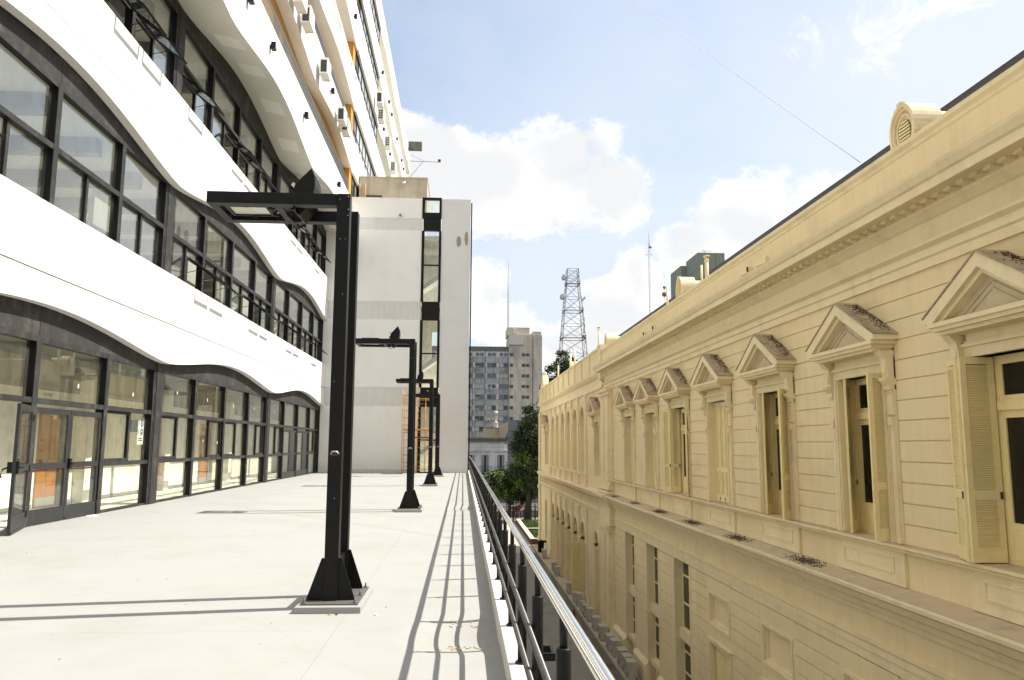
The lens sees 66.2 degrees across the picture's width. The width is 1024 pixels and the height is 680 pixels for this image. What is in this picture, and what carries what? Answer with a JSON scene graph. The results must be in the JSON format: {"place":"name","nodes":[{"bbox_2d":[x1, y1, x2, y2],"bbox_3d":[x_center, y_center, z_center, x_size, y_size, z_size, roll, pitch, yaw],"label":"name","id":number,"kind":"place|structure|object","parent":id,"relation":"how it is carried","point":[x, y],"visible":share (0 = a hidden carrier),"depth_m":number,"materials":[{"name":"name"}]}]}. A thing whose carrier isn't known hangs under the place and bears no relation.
{"place":"outdoors","nodes":[
{"label":"outdoors","id":0,"kind":"place"},
{"bbox_2d":[0,473,505,679],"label":"terrace floor","id":1,"kind":"structure","parent":0,"point":[99,611],"depth_m":8.12,"materials":[{"name":"concrete"}]},
{"bbox_2d":[206,168,372,613],"bbox_3d":[-2.198,0.382,7.787,1.636,4.292,1.020,1,-8,-3],"label":"lamp frame","id":2,"kind":"object","parent":1,"relation":"on","point":[336,587],"visible":1,"depth_m":7.71,"materials":[{"name":"metal"}]},
{"bbox_2d":[356,326,423,511],"bbox_3d":[-2.862,1.802,18.392,1.636,4.292,1.020,1,-8,-3],"label":"lamp frame","id":3,"kind":"object","parent":1,"relation":"on","point":[409,502],"visible":0.98,"depth_m":18.28,"materials":[{"name":"metal"}]},
{"bbox_2d":[396,371,438,485],"bbox_3d":[-3.560,3.295,29.551,1.636,4.292,1.020,1,-8,-3],"label":"lamp frame","id":4,"kind":"object","parent":1,"relation":"on","point":[429,480],"visible":0.86,"depth_m":29.38,"materials":[{"name":"metal"}]},
{"bbox_2d":[416,390,443,476],"bbox_3d":[-4.112,4.474,38.355,1.636,4.292,1.020,1,-8,-3],"label":"lamp frame","id":5,"kind":"object","parent":1,"relation":"on","point":[437,472],"visible":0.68,"depth_m":38.14,"materials":[{"name":"metal"}]},
{"bbox_2d":[468,470,526,679],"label":"kerb","id":6,"kind":"structure","parent":1,"relation":"on","point":[508,644],"depth_m":6.40,"materials":[{"name":"concrete"}]},
{"bbox_2d":[469,456,614,679],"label":"terrace railing","id":7,"kind":"object","parent":6,"relation":"on","point":[504,559],"visible":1,"depth_m":4.32,"materials":[{"name":"metal"}]},
{"bbox_2d":[312,197,471,472],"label":"stair tower","id":8,"kind":"structure","parent":0,"point":[414,281],"depth_m":43.79,"materials":[{"name":"white paint"}]},
{"bbox_2d":[359,176,429,211],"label":"roof room","id":9,"kind":"object","parent":8,"relation":"on","point":[395,187],"visible":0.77,"depth_m":47.28,"materials":[{"name":"concrete"}]},
{"bbox_2d":[417,197,441,472],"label":"slot window","id":10,"kind":"structure","parent":8,"relation":"in","point":[431,221],"depth_m":43.91,"materials":[{"name":"black metal"}]},
{"bbox_2d":[401,394,428,473],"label":"scaffold tower","id":11,"kind":"structure","parent":0,"point":[417,437],"depth_m":42.14,"materials":[{"name":"yellow paint"}]},
{"bbox_2d":[432,327,541,456],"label":"apartment block","id":12,"kind":"structure","parent":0,"point":[510,374],"depth_m":208.47,"materials":[{"name":"grey concrete"}]},
{"bbox_2d":[467,438,507,475],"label":"old house","id":13,"kind":"structure","parent":0,"point":[485,454],"depth_m":113.72,"materials":[{"name":"grey paint"}]},
{"bbox_2d":[478,448,491,473],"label":"window","id":14,"kind":"structure","parent":13,"relation":"in","point":[484,466],"depth_m":113.58,"materials":[{"name":"grey paint"}]},
{"bbox_2d":[494,447,506,469],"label":"window","id":15,"kind":"structure","parent":13,"relation":"in","point":[500,457],"depth_m":113.73,"materials":[{"name":"grey paint"}]},
{"bbox_2d":[502,519,537,552],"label":"pavement","id":16,"kind":"structure","parent":0,"point":[524,538],"depth_m":63.66,"materials":[{"name":"beige concrete"}]},
{"bbox_2d":[502,504,537,521],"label":"iron fence","id":17,"kind":"object","parent":16,"relation":"on","point":[526,511],"visible":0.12,"depth_m":78.02,"materials":[{"name":"black metal"}]},
{"bbox_2d":[504,385,539,519],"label":"pepper tree","id":18,"kind":"object","parent":16,"relation":"on","point":[525,452],"visible":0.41,"depth_m":79.02,"materials":[{"name":"green plant"}]},
{"bbox_2d":[521,519,537,537],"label":"lawn","id":19,"kind":"structure","parent":0,"point":[529,523],"depth_m":71.41,"materials":[{"name":"green plant"}]},
{"bbox_2d":[493,498,584,598],"bbox_3d":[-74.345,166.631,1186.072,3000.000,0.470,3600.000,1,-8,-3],"label":"ground","id":20,"kind":"structure","parent":0,"point":[503,503],"depth_m":103.41,"materials":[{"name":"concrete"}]},
{"bbox_2d":[0,0,409,534],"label":"office building","id":21,"kind":"structure","parent":20,"relation":"on","point":[161,325],"depth_m":21.56,"materials":[{"name":"white paint"}]},
{"bbox_2d":[0,403,34,534],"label":"door","id":22,"kind":"structure","parent":21,"relation":"in","point":[15,523],"depth_m":13.09,"materials":[{"name":"grey paint"}]},
{"bbox_2d":[0,326,39,515],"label":"window","id":23,"kind":"structure","parent":21,"relation":"in","point":[33,341],"depth_m":14.17,"materials":[{"name":"black metal"}]},
{"bbox_2d":[0,31,61,203],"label":"window","id":24,"kind":"structure","parent":21,"relation":"in","point":[49,142],"depth_m":14.68,"materials":[{"name":"black metal"}]},
{"bbox_2d":[27,407,70,525],"bbox_3d":[-8.828,2.376,14.928,0.128,2.145,1.368,1,-8,-3],"label":"door","id":25,"kind":"structure","parent":21,"relation":"in","point":[43,515],"depth_m":15.08,"materials":[{"name":"grey paint"}]},
{"bbox_2d":[32,413,65,507],"bbox_3d":[-11.050,2.819,18.825,0.098,2.288,1.120,1,-8,-3],"label":"wooden door","id":26,"kind":"structure","parent":21,"relation":"in","point":[51,430],"depth_m":18.77,"materials":[{"name":"orange wood"}]},
{"bbox_2d":[24,336,109,527],"bbox_3d":[-8.891,1.831,15.694,0.186,3.460,2.887,1,-8,-3],"label":"window","id":27,"kind":"structure","parent":21,"relation":"in","point":[103,369],"depth_m":16.80,"materials":[{"name":"black metal"}]},
{"bbox_2d":[57,410,102,518],"bbox_3d":[-8.939,2.558,16.289,0.329,2.145,1.373,1,-8,-3],"label":"door","id":28,"kind":"structure","parent":21,"relation":"in","point":[83,508],"depth_m":16.30,"materials":[{"name":"grey paint"}]},
{"bbox_2d":[52,86,124,242],"bbox_3d":[-8.866,-3.422,16.399,0.186,2.620,2.887,1,-8,-3],"label":"window","id":29,"kind":"structure","parent":21,"relation":"in","point":[115,190],"depth_m":16.78,"materials":[{"name":"black metal"}]},
{"bbox_2d":[98,354,155,513],"bbox_3d":[-9.063,2.197,18.432,0.186,3.460,2.648,1,-8,-3],"label":"window","id":30,"kind":"structure","parent":21,"relation":"in","point":[147,411],"depth_m":19.20,"materials":[{"name":"black metal"}]},
{"bbox_2d":[118,142,167,268],"bbox_3d":[-9.037,-3.056,19.137,0.186,2.620,2.648,1,-8,-3],"label":"window","id":31,"kind":"structure","parent":21,"relation":"in","point":[159,223],"depth_m":19.73,"materials":[{"name":"black metal"}]},
{"bbox_2d":[120,0,166,35],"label":"window","id":32,"kind":"structure","parent":21,"relation":"in","point":[131,6],"depth_m":18.14,"materials":[{"name":"black metal"}]},
{"bbox_2d":[133,0,187,86],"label":"window","id":33,"kind":"structure","parent":21,"relation":"in","point":[170,43],"depth_m":19.68,"materials":[{"name":"black metal"}]},
{"bbox_2d":[155,368,196,502],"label":"window","id":34,"kind":"structure","parent":21,"relation":"in","point":[190,417],"depth_m":22.55,"materials":[{"name":"black metal"}]},
{"bbox_2d":[170,189,228,291],"bbox_3d":[-8.827,-2.637,22.255,0.996,2.620,2.648,1,-8,-3],"label":"window","id":35,"kind":"structure","parent":21,"relation":"in","point":[199,252],"depth_m":22.90,"materials":[{"name":"black metal"}]},
{"bbox_2d":[181,22,224,132],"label":"window","id":36,"kind":"structure","parent":21,"relation":"in","point":[190,81],"depth_m":22.73,"materials":[{"name":"black metal"}]},
{"bbox_2d":[197,423,211,483],"bbox_3d":[-11.755,4.326,30.082,0.098,2.288,1.120,1,-8,-3],"label":"wooden door","id":37,"kind":"structure","parent":21,"relation":"in","point":[203,465],"depth_m":29.95,"materials":[{"name":"orange wood"}]},
{"bbox_2d":[190,377,226,495],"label":"window","id":38,"kind":"structure","parent":21,"relation":"in","point":[220,420],"depth_m":25.40,"materials":[{"name":"black metal"}]},
{"bbox_2d":[202,216,242,308],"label":"window","id":39,"kind":"structure","parent":21,"relation":"in","point":[227,273],"depth_m":25.52,"materials":[{"name":"black metal"}]},
{"bbox_2d":[221,384,249,490],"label":"window","id":40,"kind":"structure","parent":21,"relation":"in","point":[243,456],"depth_m":28.27,"materials":[{"name":"black metal"}]},
{"bbox_2d":[211,66,260,166],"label":"window","id":41,"kind":"structure","parent":21,"relation":"in","point":[234,137],"depth_m":26.15,"materials":[{"name":"black metal"}]},
{"bbox_2d":[231,240,274,321],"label":"window","id":42,"kind":"structure","parent":21,"relation":"in","point":[251,289],"depth_m":28.64,"materials":[{"name":"black metal"}]},
{"bbox_2d":[238,106,271,191],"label":"window","id":43,"kind":"structure","parent":21,"relation":"in","point":[259,170],"depth_m":28.37,"materials":[{"name":"black metal"}]},
{"bbox_2d":[245,390,267,485],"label":"window","id":44,"kind":"structure","parent":21,"relation":"in","point":[264,396],"depth_m":30.91,"materials":[{"name":"black metal"}]},
{"bbox_2d":[253,260,282,331],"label":"window","id":45,"kind":"structure","parent":21,"relation":"in","point":[268,302],"depth_m":31.46,"materials":[{"name":"black metal"}]},
{"bbox_2d":[260,138,277,209],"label":"window","id":46,"kind":"structure","parent":21,"relation":"in","point":[273,185],"depth_m":31.74,"materials":[{"name":"black metal"}]},
{"bbox_2d":[267,396,284,481],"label":"window","id":47,"kind":"structure","parent":21,"relation":"in","point":[282,401],"depth_m":34.03,"materials":[{"name":"black metal"}]},
{"bbox_2d":[282,429,289,478],"bbox_3d":[-10.054,5.053,34.925,0.075,2.145,1.368,1,-8,-3],"label":"door","id":48,"kind":"structure","parent":21,"relation":"in","point":[285,474],"depth_m":35.42,"materials":[{"name":"grey paint"}]},
{"bbox_2d":[274,279,305,341],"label":"window","id":49,"kind":"structure","parent":21,"relation":"in","point":[285,315],"depth_m":34.75,"materials":[{"name":"black metal"}]},
{"bbox_2d":[282,399,298,476],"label":"window","id":50,"kind":"structure","parent":21,"relation":"in","point":[296,405],"depth_m":36.99,"materials":[{"name":"black metal"}]},
{"bbox_2d":[288,430,296,476],"bbox_3d":[-10.139,5.236,36.290,0.075,2.145,1.368,1,-8,-3],"label":"door","id":51,"kind":"structure","parent":21,"relation":"in","point":[293,433],"depth_m":36.34,"materials":[{"name":"grey paint"}]},
{"bbox_2d":[280,168,309,233],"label":"window","id":52,"kind":"structure","parent":21,"relation":"in","point":[288,184],"depth_m":34.92,"materials":[{"name":"black metal"}]},
{"bbox_2d":[296,430,302,475],"bbox_3d":[-10.233,5.435,37.781,0.075,2.145,1.368,1,-8,-3],"label":"door","id":53,"kind":"structure","parent":21,"relation":"in","point":[298,472],"depth_m":38.28,"materials":[{"name":"grey paint"}]},
{"bbox_2d":[288,291,311,349],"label":"window","id":54,"kind":"structure","parent":21,"relation":"in","point":[295,304],"depth_m":36.88,"materials":[{"name":"black glass"}]},
{"bbox_2d":[293,0,307,13],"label":"wall air conditioner","id":55,"kind":"object","parent":21,"relation":"attached to","point":[300,6],"depth_m":28.73,"materials":[{"name":"white metal"}]},
{"bbox_2d":[296,403,309,473],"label":"window","id":56,"kind":"structure","parent":21,"relation":"in","point":[307,407],"depth_m":39.86,"materials":[{"name":"black metal"}]},
{"bbox_2d":[292,224,315,248],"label":"window","id":57,"kind":"structure","parent":21,"relation":"in","point":[301,234],"depth_m":37.14,"materials":[{"name":"black metal"}]},
{"bbox_2d":[301,431,308,474],"bbox_3d":[-10.318,5.618,39.146,0.075,2.145,1.368,1,-8,-3],"label":"door","id":58,"kind":"structure","parent":21,"relation":"in","point":[305,433],"depth_m":39.18,"materials":[{"name":"grey paint"}]},
{"bbox_2d":[301,5,314,33],"bbox_3d":[-7.839,-12.302,30.177,0.372,0.735,0.832,1,-8,-3],"label":"wall air conditioner","id":59,"kind":"object","parent":21,"relation":"attached to","point":[308,21],"depth_m":29.93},
{"bbox_2d":[308,406,319,473],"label":"window","id":60,"kind":"structure","parent":21,"relation":"in","point":[312,430],"depth_m":41.33,"materials":[{"name":"black metal"}]},
{"bbox_2d":[301,302,327,356],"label":"window","id":61,"kind":"structure","parent":21,"relation":"in","point":[307,314],"depth_m":39.56,"materials":[{"name":"black glass"}]},
{"bbox_2d":[312,312,322,360],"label":"window","id":62,"kind":"structure","parent":21,"relation":"in","point":[317,320],"depth_m":42.20,"materials":[{"name":"black glass"}]},
{"bbox_2d":[305,224,330,262],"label":"window","id":63,"kind":"structure","parent":21,"relation":"in","point":[309,243],"depth_m":40.49,"materials":[{"name":"black glass"}]},
{"bbox_2d":[316,225,325,271],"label":"window","id":64,"kind":"structure","parent":21,"relation":"in","point":[320,234],"depth_m":42.76,"materials":[{"name":"black glass"}]},
{"bbox_2d":[319,57,330,81],"bbox_3d":[-8.081,-11.687,34.022,0.372,0.735,0.832,1,-8,-3],"label":"wall air conditioner","id":65,"kind":"object","parent":21,"relation":"attached to","point":[325,69],"depth_m":33.65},
{"bbox_2d":[337,106,346,126],"bbox_3d":[-8.378,-11.002,38.764,0.372,0.735,0.832,1,-8,-3],"label":"wall air conditioner","id":66,"kind":"object","parent":21,"relation":"attached to","point":[342,116],"depth_m":38.39,"materials":[{"name":"white metal"}]},
{"bbox_2d":[341,117,350,136],"bbox_3d":[-8.453,-10.793,39.945,0.372,0.735,0.832,1,-8,-3],"label":"wall air conditioner","id":67,"kind":"object","parent":21,"relation":"attached to","point":[345,131],"depth_m":39.71,"materials":[{"name":"white metal"}]},
{"bbox_2d":[351,174,358,196],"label":"window","id":68,"kind":"structure","parent":21,"relation":"in","point":[354,189],"depth_m":46.02,"materials":[{"name":"black glass"}]},
{"bbox_2d":[353,111,359,152],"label":"window","id":69,"kind":"structure","parent":21,"relation":"in","point":[356,129],"depth_m":46.82,"materials":[{"name":"white glass"}]},
{"bbox_2d":[355,50,361,89],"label":"window","id":70,"kind":"structure","parent":21,"relation":"in","point":[358,70],"depth_m":47.33,"materials":[{"name":"white glass"}]},
{"bbox_2d":[359,131,365,168],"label":"window","id":71,"kind":"structure","parent":21,"relation":"in","point":[362,153],"depth_m":49.70,"materials":[{"name":"grey glass"}]},
{"bbox_2d":[361,73,367,109],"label":"window","id":72,"kind":"structure","parent":21,"relation":"in","point":[364,92],"depth_m":50.19,"materials":[{"name":"grey glass"}]},
{"bbox_2d":[365,149,370,175],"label":"window","id":73,"kind":"structure","parent":21,"relation":"in","point":[367,162],"depth_m":52.40,"materials":[{"name":"grey glass"}]},
{"bbox_2d":[376,91,383,107],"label":"wall air conditioner","id":74,"kind":"object","parent":21,"relation":"attached to","point":[379,99],"depth_m":54.48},
{"bbox_2d":[378,108,384,124],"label":"wall air conditioner","id":75,"kind":"object","parent":21,"relation":"attached to","point":[381,115],"depth_m":55.57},
{"bbox_2d":[408,141,440,176],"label":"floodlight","id":76,"kind":"object","parent":21,"relation":"attached to","point":[415,146],"visible":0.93,"depth_m":86.75,"materials":[{"name":"grey metal"}]},
{"bbox_2d":[483,411,507,467],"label":"roof shed","id":77,"kind":"structure","parent":20,"relation":"on","point":[496,431],"depth_m":148.97,"materials":[{"name":"beige concrete"}]},
{"bbox_2d":[504,420,520,467],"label":"blue grey house","id":78,"kind":"structure","parent":20,"relation":"on","point":[512,425],"depth_m":151.27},
{"bbox_2d":[516,518,537,544],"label":"brick planter","id":79,"kind":"object","parent":20,"relation":"on","point":[531,539],"visible":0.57,"depth_m":66.07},
{"bbox_2d":[539,349,577,381],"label":"tree","id":80,"kind":"object","parent":20,"relation":"on","point":[563,365],"visible":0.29,"depth_m":104.70,"materials":[{"name":"green plant"}]},
{"bbox_2d":[533,553,623,679],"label":"gutter","id":81,"kind":"object","parent":20,"relation":"on","point":[616,674],"visible":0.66,"depth_m":32.86,"materials":[{"name":"grey metal"}]},
{"bbox_2d":[537,50,1023,679],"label":"ornate building","id":82,"kind":"structure","parent":20,"relation":"on","point":[799,454],"depth_m":12.59,"materials":[{"name":"beige paint"}]},
{"bbox_2d":[540,415,548,463],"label":"window","id":83,"kind":"structure","parent":82,"relation":"in","point":[544,423],"depth_m":55.96,"materials":[{"name":"beige concrete"}]},
{"bbox_2d":[571,405,576,472],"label":"arched window","id":84,"kind":"structure","parent":82,"relation":"in","point":[574,406],"depth_m":42.63,"materials":[{"name":"beige concrete"}]},
{"bbox_2d":[578,402,584,474],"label":"arched window","id":85,"kind":"structure","parent":82,"relation":"in","point":[581,404],"depth_m":39.94,"materials":[{"name":"beige concrete"}]},
{"bbox_2d":[586,397,600,475],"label":"window","id":86,"kind":"structure","parent":82,"relation":"in","point":[593,406],"depth_m":35.48,"materials":[{"name":"beige wood"}]},
{"bbox_2d":[613,385,635,483],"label":"window","id":87,"kind":"structure","parent":82,"relation":"in","point":[623,402],"depth_m":28.78,"materials":[{"name":"beige wood"}]},
{"bbox_2d":[625,531,636,648],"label":"tall window","id":88,"kind":"structure","parent":82,"relation":"in","point":[630,559],"depth_m":28.49,"materials":[{"name":"beige glass"}]},
{"bbox_2d":[632,378,660,488],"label":"window","id":89,"kind":"structure","parent":82,"relation":"in","point":[645,396],"depth_m":25.49,"materials":[{"name":"beige wood"}]},
{"bbox_2d":[645,543,661,679],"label":"tall window","id":90,"kind":"structure","parent":82,"relation":"in","point":[652,553],"depth_m":25.14,"materials":[{"name":"beige glass"}]},
{"bbox_2d":[657,367,691,495],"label":"window","id":91,"kind":"structure","parent":82,"relation":"in","point":[673,388],"depth_m":22.20,"materials":[{"name":"beige wood"}]},
{"bbox_2d":[673,557,692,679],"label":"tall window","id":92,"kind":"structure","parent":82,"relation":"in","point":[683,643],"depth_m":21.85,"materials":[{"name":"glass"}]},
{"bbox_2d":[689,354,735,505],"bbox_3d":[4.836,2.052,18.426,0.695,3.477,2.150,1,-8,-3],"label":"window","id":93,"kind":"structure","parent":82,"relation":"in","point":[711,378],"depth_m":18.58,"materials":[{"name":"beige wood"}]},
{"bbox_2d":[707,635,732,679],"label":"blind door","id":94,"kind":"structure","parent":82,"relation":"in","point":[724,662],"depth_m":18.27,"materials":[{"name":"beige wood"}]},
{"bbox_2d":[634,0,860,162],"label":"overhead cable","id":95,"kind":"object","parent":82,"relation":"attached to","point":[760,91],"visible":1,"depth_m":16.40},
{"bbox_2d":[735,334,800,520],"bbox_3d":[5.043,1.610,15.121,0.695,3.477,2.150,1,-8,-3],"label":"window","id":96,"kind":"structure","parent":82,"relation":"in","point":[765,365],"depth_m":15.29,"materials":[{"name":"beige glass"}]},
{"bbox_2d":[805,303,905,543],"bbox_3d":[5.251,1.165,11.798,0.695,3.477,2.150,1,-8,-3],"label":"window","id":97,"kind":"structure","parent":82,"relation":"in","point":[850,342],"depth_m":11.88,"materials":[{"name":"beige glass"}]},
{"bbox_2d":[921,250,1023,566],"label":"window","id":98,"kind":"structure","parent":82,"relation":"in","point":[980,311],"depth_m":8.99,"materials":[{"name":"beige wood"}]},
{"bbox_2d":[516,553,595,679],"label":"alley","id":99,"kind":"structure","parent":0,"point":[580,669],"depth_m":31.85,"materials":[{"name":"concrete"}]},
{"bbox_2d":[558,268,587,360],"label":"lattice tower","id":100,"kind":"structure","parent":0,"point":[563,278],"depth_m":305.38,"materials":[{"name":"grey metal"}]},
{"bbox_2d":[532,544,641,679],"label":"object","id":101,"kind":"structure","parent":0,"point":[561,580],"depth_m":37.41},
{"bbox_2d":[591,615,600,630],"bbox_3d":[3.551,11.648,32.331,0.489,0.522,0.640,1,-8,-3],"label":"air conditioner","id":102,"kind":"object","parent":101,"relation":"on","point":[595,620],"visible":0.9,"depth_m":32.15,"materials":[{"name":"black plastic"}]},
{"bbox_2d":[598,623,607,640],"bbox_3d":[3.642,11.408,30.650,0.518,0.552,0.640,1,-8,-3],"label":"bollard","id":103,"kind":"object","parent":101,"relation":"on","point":[602,629],"visible":0.88,"depth_m":30.46,"materials":[{"name":"grey metal"}]},
{"bbox_2d":[610,637,620,656],"bbox_3d":[3.808,11.090,28.328,0.478,0.566,0.640,1,-8,-3],"label":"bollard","id":104,"kind":"object","parent":101,"relation":"on","point":[614,643],"visible":0.83,"depth_m":28.15,"materials":[{"name":"grey concrete"}]},
{"bbox_2d":[617,646,627,667],"bbox_3d":[3.881,10.886,26.914,0.507,0.594,0.640,1,-8,-3],"label":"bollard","id":105,"kind":"object","parent":101,"relation":"on","point":[620,650],"visible":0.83,"depth_m":26.83,"materials":[{"name":"grey metal"}]},
{"bbox_2d":[621,652,637,674],"bbox_3d":[3.933,10.813,26.250,0.487,0.563,0.640,1,-8,-3],"label":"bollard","id":106,"kind":"object","parent":101,"relation":"on","point":[626,655],"visible":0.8,"depth_m":26.22,"materials":[{"name":"grey metal"}]},
{"bbox_2d":[625,658,636,679],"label":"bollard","id":107,"kind":"object","parent":101,"relation":"on","point":[630,668],"visible":1,"depth_m":25.30,"materials":[{"name":"grey metal"}]},
{"bbox_2d":[671,250,724,297],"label":"green tower block","id":108,"kind":"structure","parent":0,"point":[691,268],"depth_m":115.52,"materials":[{"name":"green concrete"}]},
{"bbox_2d":[381,0,1023,377],"label":"sky","id":109,"kind":"structure","parent":0,"point":[572,131],"materials":[{"name":"blue"}]},
{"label":"street","id":110,"kind":"structure","parent":0,"visible":0},
{"bbox_2d":[482,466,525,502],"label":"street tree","id":111,"kind":"object","parent":110,"relation":"on","point":[491,478],"visible":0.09,"depth_m":88.81,"materials":[{"name":"green plant"}]},
{"bbox_2d":[490,464,535,517],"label":"street tree","id":112,"kind":"object","parent":110,"relation":"on","point":[508,489],"visible":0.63,"depth_m":82.77,"materials":[{"name":"green plant"}]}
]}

